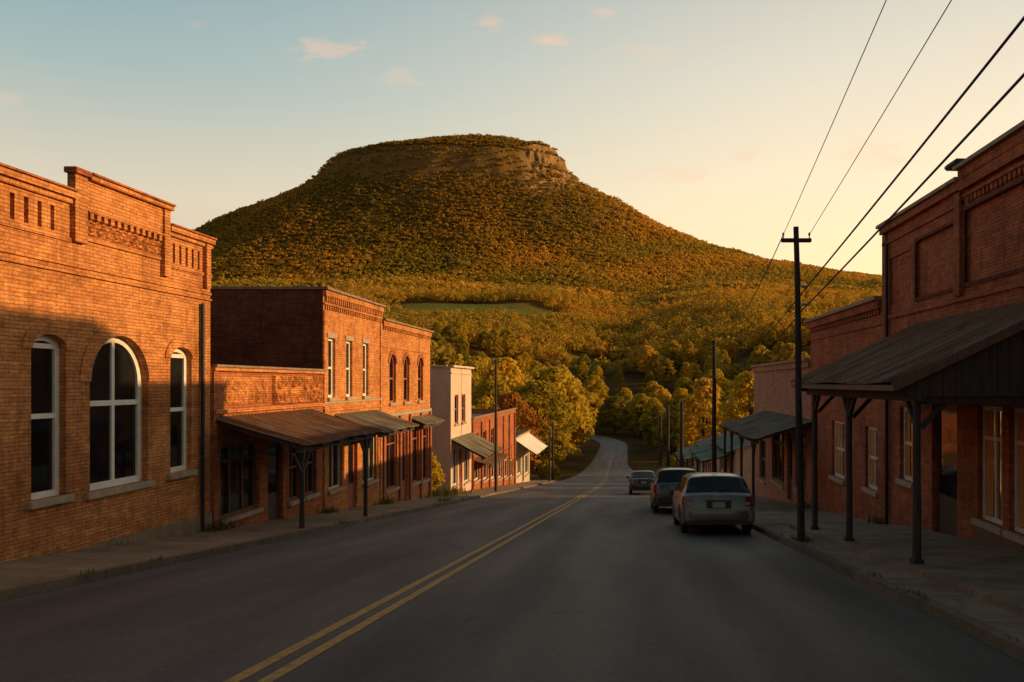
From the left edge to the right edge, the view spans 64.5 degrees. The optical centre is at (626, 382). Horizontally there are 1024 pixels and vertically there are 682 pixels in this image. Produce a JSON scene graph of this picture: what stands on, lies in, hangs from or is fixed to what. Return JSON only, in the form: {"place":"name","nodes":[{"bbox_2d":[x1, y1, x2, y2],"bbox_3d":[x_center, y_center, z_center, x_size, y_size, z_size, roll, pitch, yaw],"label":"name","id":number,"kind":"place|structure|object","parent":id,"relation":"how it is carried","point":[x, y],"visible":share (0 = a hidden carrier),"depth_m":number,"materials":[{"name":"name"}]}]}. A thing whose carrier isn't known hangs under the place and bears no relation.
{"place":"outdoors","nodes":[
{"label":"outdoors","id":0,"kind":"place"},
{"bbox_2d":[0,480,553,588],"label":"sidewalk","id":1,"kind":"structure","parent":0,"point":[28,570],"depth_m":15.76,"materials":[{"name":"concrete"}]},
{"bbox_2d":[494,360,496,491],"bbox_3d":[-8.097,2.733,49.500,0.195,8.368,0.190,0,0,0],"label":"utility pole","id":2,"kind":"object","parent":1,"relation":"on","point":[495,451],"visible":0.91,"depth_m":49.44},
{"bbox_2d":[0,435,1023,681],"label":"road","id":3,"kind":"structure","parent":0,"point":[610,579],"depth_m":9.26,"materials":[{"name":"asphalt"}]},
{"bbox_2d":[224,457,611,681],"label":"yellow line","id":4,"kind":"object","parent":3,"relation":"on","point":[270,660],"visible":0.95,"depth_m":8.81,"materials":[{"name":"paint"}]},
{"bbox_2d":[257,457,612,681],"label":"yellow line","id":5,"kind":"object","parent":3,"relation":"on","point":[280,672],"visible":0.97,"depth_m":8.81,"materials":[{"name":"paint"}]},
{"bbox_2d":[627,470,654,494],"bbox_3d":[1.000,6.071,49.058,2.010,1.437,4.532,0,-6,0],"label":"parked car","id":6,"kind":"object","parent":3,"relation":"on","point":[638,479],"visible":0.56,"depth_m":46.97,"materials":[{"name":"grey paint"}]},
{"bbox_2d":[647,466,696,512],"bbox_3d":[1.850,4.018,30.571,2.080,1.689,4.632,0,-6,0],"label":"parked car","id":7,"kind":"object","parent":3,"relation":"on","point":[661,493],"visible":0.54,"depth_m":28.60,"materials":[{"name":"grey paint"}]},
{"bbox_2d":[669,472,754,532],"bbox_3d":[2.250,3.187,21.762,2.080,1.517,4.632,0,-6,0],"label":"parked car","id":8,"kind":"object","parent":3,"relation":"on","point":[710,498],"visible":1,"depth_m":19.62,"materials":[{"name":"silver metal"}]},
{"bbox_2d":[0,0,1023,274],"label":"sky","id":9,"kind":"structure","parent":0,"point":[712,120],"materials":[{"name":"blue"}]},
{"bbox_2d":[201,137,842,292],"bbox_3d":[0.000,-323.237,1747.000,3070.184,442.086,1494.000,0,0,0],"label":"mountain","id":10,"kind":"structure","parent":0,"point":[489,157],"depth_m":1596.90,"materials":[{"name":"plant"}]},
{"bbox_2d":[194,133,881,310],"bbox_3d":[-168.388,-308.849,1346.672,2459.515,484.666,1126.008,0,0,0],"label":"mountain forest","id":11,"kind":"object","parent":10,"relation":"on","point":[660,290],"visible":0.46,"depth_m":1445.05,"materials":[{"name":"plant"}]},
{"bbox_2d":[326,282,810,480],"bbox_3d":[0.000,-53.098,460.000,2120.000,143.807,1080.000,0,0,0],"label":"ground","id":12,"kind":"structure","parent":0,"point":[642,454],"depth_m":413.87,"materials":[{"name":"plant"}]},
{"bbox_2d":[0,162,216,561],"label":"brick building","id":13,"kind":"structure","parent":12,"relation":"on","point":[105,293],"depth_m":15.52,"materials":[{"name":"orange brick"}]},
{"bbox_2d":[26,335,74,509],"bbox_3d":[-10.250,0.650,14.125,0.280,3.020,1.090,0,0,0],"label":"window","id":14,"kind":"structure","parent":13,"relation":"in","point":[45,350],"depth_m":14.25,"materials":[{"name":"glass"}]},
{"bbox_2d":[84,337,155,499],"bbox_3d":[-10.260,0.630,16.125,0.300,3.160,2.170,0,0,0],"label":"window","id":15,"kind":"structure","parent":13,"relation":"in","point":[115,384],"depth_m":16.24,"materials":[{"name":"white paint"}]},
{"bbox_2d":[167,348,197,479],"bbox_3d":[-10.250,0.670,18.320,0.280,2.980,1.120,0,0,0],"label":"window","id":16,"kind":"structure","parent":13,"relation":"in","point":[178,362],"depth_m":18.47,"materials":[{"name":"glass"}]},
{"bbox_2d":[0,480,558,600],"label":"kerb","id":17,"kind":"structure","parent":12,"relation":"on","point":[12,592],"depth_m":14.00,"materials":[{"name":"concrete"}]},
{"bbox_2d":[210,364,380,529],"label":"brick building","id":18,"kind":"structure","parent":12,"relation":"on","point":[274,431],"depth_m":22.14,"materials":[{"name":"orange brick"}]},
{"bbox_2d":[219,441,263,525],"bbox_3d":[-10.240,2.590,21.150,0.260,1.980,2.300,0,0,0],"label":"window","id":19,"kind":"structure","parent":18,"relation":"in","point":[237,460],"depth_m":21.28,"materials":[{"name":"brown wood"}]},
{"bbox_2d":[268,442,278,519],"bbox_3d":[-10.356,2.930,23.250,0.088,2.440,0.980,0,0,0],"label":"door","id":20,"kind":"structure","parent":18,"relation":"in","point":[273,447],"depth_m":23.36,"materials":[{"name":"paint"}]},
{"bbox_2d":[288,441,305,506],"bbox_3d":[-10.240,2.665,24.650,0.260,2.130,1.100,0,0,0],"label":"window","id":21,"kind":"structure","parent":18,"relation":"in","point":[293,471],"depth_m":24.78,"materials":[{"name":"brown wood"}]},
{"bbox_2d":[305,450,319,500],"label":"window","id":22,"kind":"structure","parent":18,"relation":"in","point":[309,468],"depth_m":26.02,"materials":[{"name":"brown wood"}]},
{"bbox_2d":[210,286,419,512],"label":"brick building","id":23,"kind":"structure","parent":12,"relation":"on","point":[336,334],"depth_m":27.55,"materials":[{"name":"red brick"}]},
{"bbox_2d":[327,338,338,400],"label":"window","id":24,"kind":"structure","parent":23,"relation":"in","point":[329,339],"depth_m":27.86,"materials":[{"name":"white paint"}]},
{"bbox_2d":[328,445,345,494],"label":"window","id":25,"kind":"structure","parent":23,"relation":"in","point":[334,451],"depth_m":28.30,"materials":[{"name":"glass"}]},
{"bbox_2d":[345,341,355,399],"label":"window","id":26,"kind":"structure","parent":23,"relation":"in","point":[347,397],"depth_m":29.66,"materials":[{"name":"white paint"}]},
{"bbox_2d":[348,442,353,507],"bbox_3d":[-10.356,3.255,29.800,0.088,2.890,0.980,0,0,0],"label":"door","id":27,"kind":"structure","parent":23,"relation":"in","point":[351,444],"depth_m":29.98,"materials":[{"name":"red paint"}]},
{"bbox_2d":[362,343,370,398],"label":"window","id":28,"kind":"structure","parent":23,"relation":"in","point":[364,396],"depth_m":31.51,"materials":[{"name":"white paint"}]},
{"bbox_2d":[362,437,378,487],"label":"window","id":29,"kind":"structure","parent":23,"relation":"in","point":[371,449],"depth_m":32.32,"materials":[{"name":"glass"}]},
{"bbox_2d":[382,318,444,501],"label":"brick building","id":30,"kind":"structure","parent":12,"relation":"on","point":[406,463],"depth_m":37.30,"materials":[{"name":"brick"}]},
{"bbox_2d":[386,434,399,494],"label":"window","id":31,"kind":"structure","parent":30,"relation":"in","point":[390,440],"depth_m":35.06,"materials":[{"name":"red paint"}]},
{"bbox_2d":[389,356,397,405],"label":"window","id":32,"kind":"structure","parent":30,"relation":"in","point":[391,365],"depth_m":35.21,"materials":[{"name":"red paint"}]},
{"bbox_2d":[402,432,404,499],"bbox_3d":[-10.356,3.780,36.750,0.088,3.340,1.080,0,0,0],"label":"door","id":33,"kind":"structure","parent":30,"relation":"in","point":[403,433],"depth_m":36.97,"materials":[{"name":"red paint"}]},
{"bbox_2d":[412,428,420,486],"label":"window","id":34,"kind":"structure","parent":30,"relation":"in","point":[414,432],"depth_m":39.03,"materials":[{"name":"glass"}]},
{"bbox_2d":[423,424,429,483],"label":"window","id":35,"kind":"structure","parent":30,"relation":"in","point":[424,430],"depth_m":40.96,"materials":[{"name":"glass"}]},
{"bbox_2d":[432,452,445,491],"bbox_3d":[-11.259,5.033,44.081,2.704,2.850,2.358,0,0,-21],"label":"bush","id":36,"kind":"object","parent":12,"relation":"on","point":[438,478],"visible":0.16,"depth_m":44.07,"materials":[{"name":"yellow plant"}]},
{"bbox_2d":[440,325,462,350],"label":"tree","id":37,"kind":"object","parent":12,"relation":"on","point":[446,331],"visible":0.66,"depth_m":399.04,"materials":[{"name":"green plant"}]},
{"bbox_2d":[430,337,479,408],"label":"tree","id":38,"kind":"object","parent":12,"relation":"on","point":[442,355],"visible":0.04,"depth_m":110.38,"materials":[{"name":"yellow plant"}]},
{"bbox_2d":[450,321,468,349],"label":"tree","id":39,"kind":"object","parent":12,"relation":"on","point":[463,329],"visible":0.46,"depth_m":409.62,"materials":[{"name":"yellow plant"}]},
{"bbox_2d":[454,337,469,358],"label":"tree","id":40,"kind":"object","parent":12,"relation":"on","point":[460,344],"visible":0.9,"depth_m":390.96,"materials":[{"name":"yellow plant"}]},
{"bbox_2d":[430,365,501,492],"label":"stucco building","id":41,"kind":"structure","parent":12,"relation":"on","point":[456,441],"depth_m":47.12,"materials":[{"name":"white paint"}]},
{"bbox_2d":[462,356,492,380],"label":"tree","id":42,"kind":"object","parent":12,"relation":"on","point":[475,363],"visible":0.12,"depth_m":189.00,"materials":[{"name":"yellow plant"}]},
{"bbox_2d":[471,408,516,489],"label":"brick building","id":43,"kind":"structure","parent":12,"relation":"on","point":[482,426],"depth_m":63.21,"materials":[{"name":"brick"}]},
{"bbox_2d":[486,329,503,358],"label":"tree","id":44,"kind":"object","parent":12,"relation":"on","point":[495,339],"visible":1,"depth_m":405.78,"materials":[{"name":"green plant"}]},
{"bbox_2d":[471,380,527,430],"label":"tree","id":45,"kind":"object","parent":12,"relation":"on","point":[484,398],"visible":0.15,"depth_m":116.23,"materials":[{"name":"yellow plant"}]},
{"bbox_2d":[471,357,541,408],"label":"tree","id":46,"kind":"object","parent":12,"relation":"on","point":[515,380],"visible":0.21,"depth_m":140.29,"materials":[{"name":"yellow plant"}]},
{"bbox_2d":[496,328,517,356],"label":"tree","id":47,"kind":"object","parent":12,"relation":"on","point":[507,334],"visible":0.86,"depth_m":414.82,"materials":[{"name":"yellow plant"}]},
{"bbox_2d":[490,391,547,468],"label":"tree","id":48,"kind":"object","parent":12,"relation":"on","point":[509,400],"visible":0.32,"depth_m":96.28,"materials":[{"name":"green plant"}]},
{"bbox_2d":[516,430,547,482],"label":"shop","id":49,"kind":"structure","parent":12,"relation":"on","point":[526,442],"depth_m":78.34,"materials":[{"name":"beige paint"}]},
{"bbox_2d":[536,460,554,479],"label":"bush","id":50,"kind":"object","parent":12,"relation":"on","point":[543,473],"visible":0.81,"depth_m":94.58,"materials":[{"name":"green plant"}]},
{"bbox_2d":[211,279,881,369],"bbox_3d":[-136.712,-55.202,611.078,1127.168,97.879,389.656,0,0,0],"label":"forest","id":51,"kind":"object","parent":12,"relation":"on","point":[643,325],"visible":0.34,"depth_m":558.57,"materials":[{"name":"plant"}]},
{"bbox_2d":[517,379,579,472],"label":"tree","id":52,"kind":"object","parent":12,"relation":"on","point":[534,393],"visible":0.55,"depth_m":136.24,"materials":[{"name":"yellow plant"}]},
{"bbox_2d":[80,468,1017,641],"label":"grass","id":53,"kind":"structure","parent":12,"relation":"on","point":[443,491],"depth_m":26.59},
{"bbox_2d":[525,365,594,454],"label":"tree","id":54,"kind":"object","parent":12,"relation":"on","point":[560,378],"visible":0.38,"depth_m":159.92,"materials":[{"name":"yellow plant"}]},
{"bbox_2d":[558,366,595,445],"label":"tree","id":55,"kind":"object","parent":12,"relation":"on","point":[585,393],"visible":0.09,"depth_m":190.47,"materials":[{"name":"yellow plant"}]},
{"bbox_2d":[576,361,589,381],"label":"tree","id":56,"kind":"object","parent":12,"relation":"on","point":[582,370],"visible":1,"depth_m":395.99,"materials":[{"name":"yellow plant"}]},
{"bbox_2d":[581,375,608,406],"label":"tree","id":57,"kind":"object","parent":12,"relation":"on","point":[596,380],"visible":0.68,"depth_m":350.94,"materials":[{"name":"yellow plant"}]},
{"bbox_2d":[587,392,605,425],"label":"tree","id":58,"kind":"object","parent":12,"relation":"on","point":[599,402],"visible":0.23,"depth_m":303.84,"materials":[{"name":"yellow plant"}]},
{"bbox_2d":[594,396,628,432],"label":"tree","id":59,"kind":"object","parent":12,"relation":"on","point":[609,405],"visible":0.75,"depth_m":290.57,"materials":[{"name":"green plant"}]},
{"bbox_2d":[614,400,644,435],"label":"tree","id":60,"kind":"object","parent":12,"relation":"on","point":[624,413],"visible":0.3,"depth_m":280.06,"materials":[{"name":"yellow plant"}]},
{"bbox_2d":[626,393,649,436],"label":"tree","id":61,"kind":"object","parent":12,"relation":"on","point":[639,400],"visible":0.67,"depth_m":272.59,"materials":[{"name":"yellow plant"}]},
{"bbox_2d":[633,345,659,372],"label":"tree","id":62,"kind":"object","parent":12,"relation":"on","point":[645,354],"visible":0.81,"depth_m":414.15,"materials":[{"name":"yellow plant"}]},
{"bbox_2d":[638,397,662,440],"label":"tree","id":63,"kind":"object","parent":12,"relation":"on","point":[651,402],"visible":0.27,"depth_m":238.98,"materials":[{"name":"yellow plant"}]},
{"bbox_2d":[642,380,662,396],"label":"tree","id":64,"kind":"object","parent":12,"relation":"on","point":[652,385],"visible":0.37,"depth_m":346.82,"materials":[{"name":"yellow plant"}]},
{"bbox_2d":[641,405,666,451],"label":"tree","id":65,"kind":"object","parent":12,"relation":"on","point":[656,411],"visible":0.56,"depth_m":216.46,"materials":[{"name":"green plant"}]},
{"bbox_2d":[648,354,662,380],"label":"tree","id":66,"kind":"object","parent":12,"relation":"on","point":[655,359],"visible":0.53,"depth_m":400.49,"materials":[{"name":"green plant"}]},
{"bbox_2d":[646,388,675,411],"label":"tree","id":67,"kind":"object","parent":12,"relation":"on","point":[662,395],"visible":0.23,"depth_m":281.18,"materials":[{"name":"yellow plant"}]},
{"bbox_2d":[649,411,679,454],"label":"tree","id":68,"kind":"object","parent":12,"relation":"on","point":[673,415],"visible":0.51,"depth_m":188.07,"materials":[{"name":"green plant"}]},
{"bbox_2d":[655,358,676,389],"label":"tree","id":69,"kind":"object","parent":12,"relation":"on","point":[665,363],"visible":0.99,"depth_m":379.33,"materials":[{"name":"green plant"}]},
{"bbox_2d":[662,340,682,364],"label":"tree","id":70,"kind":"object","parent":12,"relation":"on","point":[674,344],"visible":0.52,"depth_m":431.56,"materials":[{"name":"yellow plant"}]},
{"bbox_2d":[665,388,687,412],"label":"tree","id":71,"kind":"object","parent":12,"relation":"on","point":[679,393],"visible":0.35,"depth_m":277.35,"materials":[{"name":"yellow plant"}]},
{"bbox_2d":[681,341,697,366],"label":"tree","id":72,"kind":"object","parent":12,"relation":"on","point":[691,351],"visible":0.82,"depth_m":408.68,"materials":[{"name":"green plant"}]},
{"bbox_2d":[685,362,701,387],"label":"tree","id":73,"kind":"object","parent":12,"relation":"on","point":[694,367],"visible":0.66,"depth_m":368.21,"materials":[{"name":"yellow plant"}]},
{"bbox_2d":[676,391,720,462],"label":"tree","id":74,"kind":"object","parent":12,"relation":"on","point":[693,420],"visible":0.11,"depth_m":130.48,"materials":[{"name":"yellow plant"}]},
{"bbox_2d":[677,377,728,461],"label":"tree","id":75,"kind":"object","parent":12,"relation":"on","point":[692,435],"visible":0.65,"depth_m":117.28,"materials":[{"name":"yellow plant"}]},
{"bbox_2d":[677,431,729,471],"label":"cottage","id":76,"kind":"structure","parent":12,"relation":"on","point":[688,456],"depth_m":71.03,"materials":[{"name":"pink paint"}]},
{"bbox_2d":[701,355,724,380],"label":"tree","id":77,"kind":"object","parent":12,"relation":"on","point":[719,365],"visible":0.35,"depth_m":370.19,"materials":[{"name":"green plant"}]},
{"bbox_2d":[701,368,731,391],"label":"tree","id":78,"kind":"object","parent":12,"relation":"on","point":[724,381],"visible":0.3,"depth_m":343.40,"materials":[{"name":"yellow plant"}]},
{"bbox_2d":[689,434,751,491],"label":"cottage","id":79,"kind":"structure","parent":12,"relation":"on","point":[702,453],"depth_m":52.62,"materials":[{"name":"beige paint"}]},
{"bbox_2d":[718,350,730,374],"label":"tree","id":80,"kind":"object","parent":12,"relation":"on","point":[724,354],"visible":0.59,"depth_m":383.06,"materials":[{"name":"yellow plant"}]},
{"bbox_2d":[718,371,753,429],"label":"tree","id":81,"kind":"object","parent":12,"relation":"on","point":[743,384],"visible":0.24,"depth_m":102.87,"materials":[{"name":"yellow plant"}]},
{"bbox_2d":[726,364,745,383],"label":"tree","id":82,"kind":"object","parent":12,"relation":"on","point":[731,374],"visible":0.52,"depth_m":361.07,"materials":[{"name":"green plant"}]},
{"bbox_2d":[746,345,770,372],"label":"tree","id":83,"kind":"object","parent":12,"relation":"on","point":[759,349],"visible":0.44,"depth_m":370.72,"materials":[{"name":"yellow plant"}]},
{"bbox_2d":[719,358,811,506],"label":"brick building","id":84,"kind":"structure","parent":12,"relation":"on","point":[767,429],"depth_m":35.71,"materials":[{"name":"red brick"}]},
{"bbox_2d":[757,440,765,484],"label":"window","id":85,"kind":"structure","parent":84,"relation":"in","point":[763,443],"depth_m":41.80,"materials":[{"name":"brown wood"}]},
{"bbox_2d":[770,431,783,489],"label":"window","id":86,"kind":"structure","parent":84,"relation":"in","point":[778,439],"depth_m":37.42,"materials":[{"name":"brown wood"}]},
{"bbox_2d":[793,435,806,496],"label":"window","id":87,"kind":"structure","parent":84,"relation":"in","point":[804,436],"depth_m":32.17,"materials":[{"name":"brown wood"}]},
{"bbox_2d":[757,351,780,364],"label":"tree","id":88,"kind":"object","parent":12,"relation":"on","point":[769,356],"visible":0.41,"depth_m":362.63,"materials":[{"name":"green plant"}]},
{"bbox_2d":[764,321,781,345],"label":"tree","id":89,"kind":"object","parent":12,"relation":"on","point":[771,339],"visible":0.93,"depth_m":425.86,"materials":[{"name":"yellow plant"}]},
{"bbox_2d":[777,342,794,360],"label":"tree","id":90,"kind":"object","parent":12,"relation":"on","point":[784,353],"visible":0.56,"depth_m":363.53,"materials":[{"name":"green plant"}]},
{"bbox_2d":[788,326,808,344],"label":"tree","id":91,"kind":"object","parent":12,"relation":"on","point":[792,337],"visible":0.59,"depth_m":414.40,"materials":[{"name":"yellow plant"}]},
{"bbox_2d":[804,296,881,521],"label":"brick building","id":92,"kind":"structure","parent":12,"relation":"on","point":[841,332],"depth_m":25.36,"materials":[{"name":"brick"},{"name":"tar"},{"name":"metal"}]},
{"bbox_2d":[829,420,844,484],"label":"window","id":93,"kind":"structure","parent":92,"relation":"in","point":[839,425],"depth_m":26.80,"materials":[{"name":"glass"}]},
{"bbox_2d":[861,426,877,496],"bbox_3d":[7.040,2.215,22.925,0.260,1.930,1.350,0,0,0],"label":"window","id":94,"kind":"structure","parent":92,"relation":"in","point":[872,431],"depth_m":23.14,"materials":[{"name":"white paint"}]},
{"bbox_2d":[752,522,1023,662],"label":"kerb","id":95,"kind":"structure","parent":12,"relation":"on","point":[989,635],"depth_m":9.27,"materials":[{"name":"concrete"}]},
{"bbox_2d":[791,120,1023,563],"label":"brick building","id":96,"kind":"structure","parent":12,"relation":"on","point":[938,368],"depth_m":15.89,"materials":[{"name":"red brick"}]},
{"bbox_2d":[895,407,912,488],"bbox_3d":[7.040,1.590,20.025,0.260,1.980,1.150,0,0,0],"label":"window","id":97,"kind":"structure","parent":96,"relation":"in","point":[908,427],"depth_m":20.28,"materials":[{"name":"glass"}]},
{"bbox_2d":[937,404,956,535],"bbox_3d":[7.156,1.930,17.650,0.088,3.040,1.380,0,0,0],"label":"door","id":98,"kind":"structure","parent":96,"relation":"in","point":[947,418],"depth_m":17.76,"materials":[{"name":"paint"}]},
{"bbox_2d":[971,406,1004,535],"bbox_3d":[7.040,1.640,15.425,0.260,2.380,1.250,0,0,0],"label":"window","id":99,"kind":"structure","parent":96,"relation":"in","point":[992,416],"depth_m":15.59,"materials":[{"name":"glass"}]},
{"bbox_2d":[1002,408,1023,544],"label":"window","id":100,"kind":"structure","parent":96,"relation":"in","point":[1018,412],"depth_m":14.53,"materials":[{"name":"white paint"}]},
{"bbox_2d":[751,492,1023,639],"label":"sidewalk","id":101,"kind":"structure","parent":0,"point":[777,516],"depth_m":12.21,"materials":[{"name":"concrete"}]},
{"bbox_2d":[659,415,661,467],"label":"utility pole","id":102,"kind":"object","parent":101,"relation":"on","point":[660,440],"visible":0.77,"depth_m":91.90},
{"bbox_2d":[666,405,669,466],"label":"utility pole","id":103,"kind":"object","parent":101,"relation":"on","point":[668,445],"visible":0.77,"depth_m":71.89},
{"bbox_2d":[680,401,683,466],"bbox_3d":[3.720,4.317,54.000,0.290,6.138,0.290,0,0,-45],"label":"utility pole","id":104,"kind":"object","parent":101,"relation":"on","point":[681,436],"visible":0.69,"depth_m":53.90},
{"bbox_2d":[712,341,716,471],"bbox_3d":[3.722,1.751,34.000,0.234,7.104,0.230,0,0,0],"label":"utility pole","id":105,"kind":"object","parent":101,"relation":"on","point":[714,457],"visible":0.75,"depth_m":33.92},
{"bbox_2d":[781,226,811,541],"bbox_3d":[3.520,0.124,16.556,0.620,6.731,0.249,0,0,0],"label":"utility pole","id":106,"kind":"object","parent":101,"relation":"on","point":[796,240],"visible":0.97,"depth_m":16.55,"materials":[{"name":"wood"}]},
{"bbox_2d":[783,0,886,233],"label":"overhead wire","id":107,"kind":"object","parent":106,"relation":"attached to","point":[840,105],"visible":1,"depth_m":11.21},
{"bbox_2d":[809,0,951,234],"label":"overhead wire","id":108,"kind":"object","parent":106,"relation":"attached to","point":[889,102],"visible":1,"depth_m":10.37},
{"bbox_2d":[804,16,1023,289],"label":"overhead wire","id":109,"kind":"object","parent":106,"relation":"attached to","point":[1012,32],"visible":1,"depth_m":9.27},
{"bbox_2d":[804,73,1023,307],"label":"overhead wire","id":110,"kind":"object","parent":106,"relation":"attached to","point":[1009,90],"visible":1,"depth_m":9.29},
{"bbox_2d":[789,525,1023,615],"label":"porch pavement","id":111,"kind":"structure","parent":0,"point":[991,573],"depth_m":13.03,"materials":[{"name":"concrete"}]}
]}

